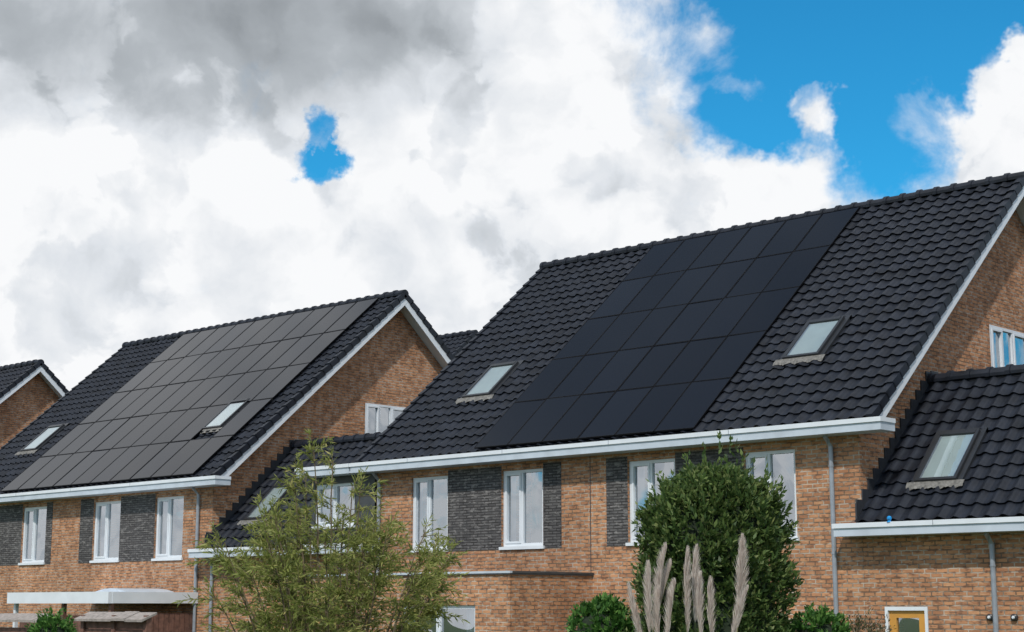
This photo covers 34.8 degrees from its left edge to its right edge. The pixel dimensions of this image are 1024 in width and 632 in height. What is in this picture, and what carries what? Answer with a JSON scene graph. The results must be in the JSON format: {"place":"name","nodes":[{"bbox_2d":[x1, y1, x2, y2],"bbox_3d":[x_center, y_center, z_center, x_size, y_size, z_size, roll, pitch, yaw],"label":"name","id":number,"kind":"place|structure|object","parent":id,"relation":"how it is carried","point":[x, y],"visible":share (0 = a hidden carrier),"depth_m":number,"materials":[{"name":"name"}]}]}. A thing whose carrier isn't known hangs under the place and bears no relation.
{"place":"outdoors","nodes":[
{"label":"outdoors","id":0,"kind":"place"},
{"bbox_2d":[0,0,1023,390],"label":"sky","id":1,"kind":"structure","parent":0,"point":[167,166],"materials":[{"name":"white"}]},
{"bbox_2d":[626,533,749,631],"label":"pampas grass","id":2,"kind":"object","parent":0,"point":[741,589],"depth_m":11.92,"materials":[{"name":"beige plant"}]},
{"label":"ground","id":3,"kind":"structure","parent":0,"visible":0},
{"bbox_2d":[0,613,52,631],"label":"wooden fence","id":4,"kind":"object","parent":3,"relation":"on","point":[18,617],"visible":0.69,"depth_m":29.23,"materials":[{"name":"brown wood"}]},
{"bbox_2d":[0,374,59,448],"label":"walls","id":5,"kind":"structure","parent":3,"relation":"on","point":[29,402],"depth_m":62.00,"materials":[{"name":"orange brick"}]},
{"bbox_2d":[0,366,65,403],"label":"fascia and gutter","id":6,"kind":"structure","parent":5,"relation":"attached to","point":[49,381],"depth_m":62.23,"materials":[{"name":"white paint"}]},
{"bbox_2d":[0,359,68,397],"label":"roof tiles","id":7,"kind":"object","parent":5,"relation":"on","point":[12,375],"visible":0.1,"depth_m":62.33,"materials":[{"name":"black tile"}]},
{"bbox_2d":[24,607,77,631],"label":"shrub","id":8,"kind":"object","parent":3,"relation":"on","point":[44,622],"visible":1,"depth_m":25.98,"materials":[{"name":"green plant"}]},
{"bbox_2d":[7,588,197,631],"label":"carport canopy","id":9,"kind":"object","parent":3,"relation":"on","point":[174,622],"visible":0.56,"depth_m":42.43,"materials":[{"name":"white paint"}]},
{"bbox_2d":[74,611,156,631],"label":"wooden fence","id":10,"kind":"object","parent":3,"relation":"on","point":[125,621],"visible":1,"depth_m":27.10,"materials":[{"name":"brown wood"}]},
{"bbox_2d":[0,311,442,631],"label":"walls","id":11,"kind":"structure","parent":3,"relation":"on","point":[392,361],"depth_m":47.03,"materials":[{"name":"orange brick"}]},
{"bbox_2d":[192,487,200,631],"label":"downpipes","id":12,"kind":"object","parent":11,"relation":"attached to","point":[198,508],"visible":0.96,"depth_m":43.20,"materials":[{"name":"metal"}]},
{"bbox_2d":[18,403,404,564],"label":"windows","id":13,"kind":"structure","parent":11,"relation":"attached to","point":[378,417],"depth_m":46.89,"materials":[{"name":"white paint"}]},
{"bbox_2d":[0,299,450,503],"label":"fascia and gutter","id":14,"kind":"structure","parent":11,"relation":"attached to","point":[417,324],"depth_m":46.20,"materials":[{"name":"white paint"}]},
{"bbox_2d":[0,289,454,493],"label":"roof tiles","id":15,"kind":"object","parent":11,"relation":"on","point":[83,399],"visible":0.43,"depth_m":50.99,"materials":[{"name":"black tile"}]},
{"bbox_2d":[15,398,249,454],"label":"roof windows","id":16,"kind":"structure","parent":15,"relation":"in","point":[227,413],"depth_m":46.87,"materials":[{"name":"clear glass"}]},
{"bbox_2d":[0,297,378,491],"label":"solar panel array","id":17,"kind":"object","parent":15,"relation":"on","point":[151,419],"visible":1,"depth_m":49.13,"materials":[{"name":"black glass"}]},
{"bbox_2d":[187,432,380,631],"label":"brick annex","id":18,"kind":"object","parent":3,"relation":"on","point":[347,449],"visible":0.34,"depth_m":42.42,"materials":[{"name":"tile"}]},
{"bbox_2d":[237,482,299,525],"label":"roof window","id":19,"kind":"structure","parent":18,"relation":"in","point":[274,489],"depth_m":42.78,"materials":[{"name":"glass"}]},
{"bbox_2d":[173,428,471,631],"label":"willow tree","id":20,"kind":"object","parent":3,"relation":"on","point":[289,612],"visible":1,"depth_m":17.46,"materials":[{"name":"green plant"}]},
{"bbox_2d":[283,571,593,631],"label":"brick extension","id":21,"kind":"object","parent":3,"relation":"on","point":[517,601],"visible":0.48,"depth_m":32.71,"materials":[{"name":"brick"}]},
{"bbox_2d":[404,605,474,631],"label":"window","id":22,"kind":"structure","parent":21,"relation":"in","point":[467,612],"depth_m":34.56,"materials":[{"name":"white paint"}]},
{"bbox_2d":[564,592,636,631],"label":"shrub","id":23,"kind":"object","parent":3,"relation":"on","point":[603,612],"visible":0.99,"depth_m":20.50,"materials":[{"name":"green plant"}]},
{"bbox_2d":[376,209,1023,631],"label":"walls","id":24,"kind":"structure","parent":3,"relation":"on","point":[992,293],"depth_m":33.92,"materials":[{"name":"orange brick"}]},
{"bbox_2d":[590,469,590,566],"bbox_3d":[1.640,5.594,33.858,0.020,5.600,0.003,-9,-14,42],"label":"expansion joint","id":25,"kind":"object","parent":24,"relation":"attached to","point":[590,517],"visible":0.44,"depth_m":34.10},
{"bbox_2d":[372,435,838,613],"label":"downpipes","id":26,"kind":"object","parent":24,"relation":"attached to","point":[833,521],"visible":0.59,"depth_m":30.03,"materials":[{"name":"metal"}]},
{"bbox_2d":[349,186,1023,473],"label":"fascia and gutter","id":27,"kind":"structure","parent":24,"relation":"attached to","point":[881,422],"depth_m":32.72,"materials":[{"name":"white paint"}]},
{"bbox_2d":[355,171,1023,479],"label":"roof tiles","id":28,"kind":"object","parent":24,"relation":"on","point":[889,274],"visible":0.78,"depth_m":35.14,"materials":[{"name":"black tile"}]},
{"bbox_2d":[455,314,851,403],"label":"roof windows","id":29,"kind":"structure","parent":28,"relation":"in","point":[815,339],"depth_m":33.36,"materials":[{"name":"clear glass"}]},
{"bbox_2d":[474,206,859,448],"bbox_3d":[3.614,0.203,37.037,6.090,5.684,6.555,-9,-14,42],"label":"solar panel array","id":30,"kind":"object","parent":28,"relation":"on","point":[668,336],"visible":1,"depth_m":36.62,"materials":[{"name":"black glass"}]},
{"bbox_2d":[411,324,1023,552],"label":"windows","id":31,"kind":"structure","parent":24,"relation":"attached to","point":[1006,346],"depth_m":34.91,"materials":[{"name":"white paint"}]},
{"bbox_2d":[620,430,805,631],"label":"evergreen tree","id":32,"kind":"object","parent":3,"relation":"on","point":[714,511],"visible":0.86,"depth_m":19.26,"materials":[{"name":"green plant"}]},
{"bbox_2d":[781,602,851,631],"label":"shrub","id":33,"kind":"object","parent":3,"relation":"on","point":[821,619],"visible":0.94,"depth_m":20.45,"materials":[{"name":"green plant"}]},
{"bbox_2d":[844,608,896,631],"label":"shrub","id":34,"kind":"object","parent":3,"relation":"on","point":[861,623],"visible":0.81,"depth_m":21.82,"materials":[{"name":"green plant"}]},
{"bbox_2d":[831,364,1023,631],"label":"brick annex","id":35,"kind":"object","parent":3,"relation":"on","point":[943,549],"visible":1,"depth_m":28.96,"materials":[{"name":"brick"}]},
{"bbox_2d":[885,606,928,631],"bbox_3d":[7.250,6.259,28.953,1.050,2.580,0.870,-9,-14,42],"label":"door","id":36,"kind":"structure","parent":35,"relation":"in","point":[915,618],"depth_m":28.97,"materials":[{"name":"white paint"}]},
{"bbox_2d":[906,427,988,489],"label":"roof window","id":37,"kind":"structure","parent":35,"relation":"in","point":[942,465],"depth_m":29.50,"materials":[{"name":"glass"}]},
{"bbox_2d":[986,614,992,620],"bbox_3d":[8.102,5.112,27.698,0.120,0.120,0.089,-9,-14,42],"label":"wall lamp","id":38,"kind":"object","parent":35,"relation":"attached to","point":[989,617],"visible":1,"depth_m":27.67,"materials":[{"name":"silver metal"}]},
{"bbox_2d":[1010,614,1017,620],"bbox_3d":[8.422,5.059,27.401,0.120,0.120,0.089,-9,-14,42],"label":"wall lamp","id":39,"kind":"object","parent":35,"relation":"attached to","point":[1013,617],"visible":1,"depth_m":27.38,"materials":[{"name":"silver metal"}]},
{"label":"walls","id":40,"kind":"object","parent":3,"relation":"on","visible":0},
{"bbox_2d":[438,330,477,355],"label":"roof tiles","id":41,"kind":"object","parent":40,"relation":"attached to","point":[455,343],"visible":0.01,"depth_m":65.51,"materials":[{"name":"black tile"}]}
]}

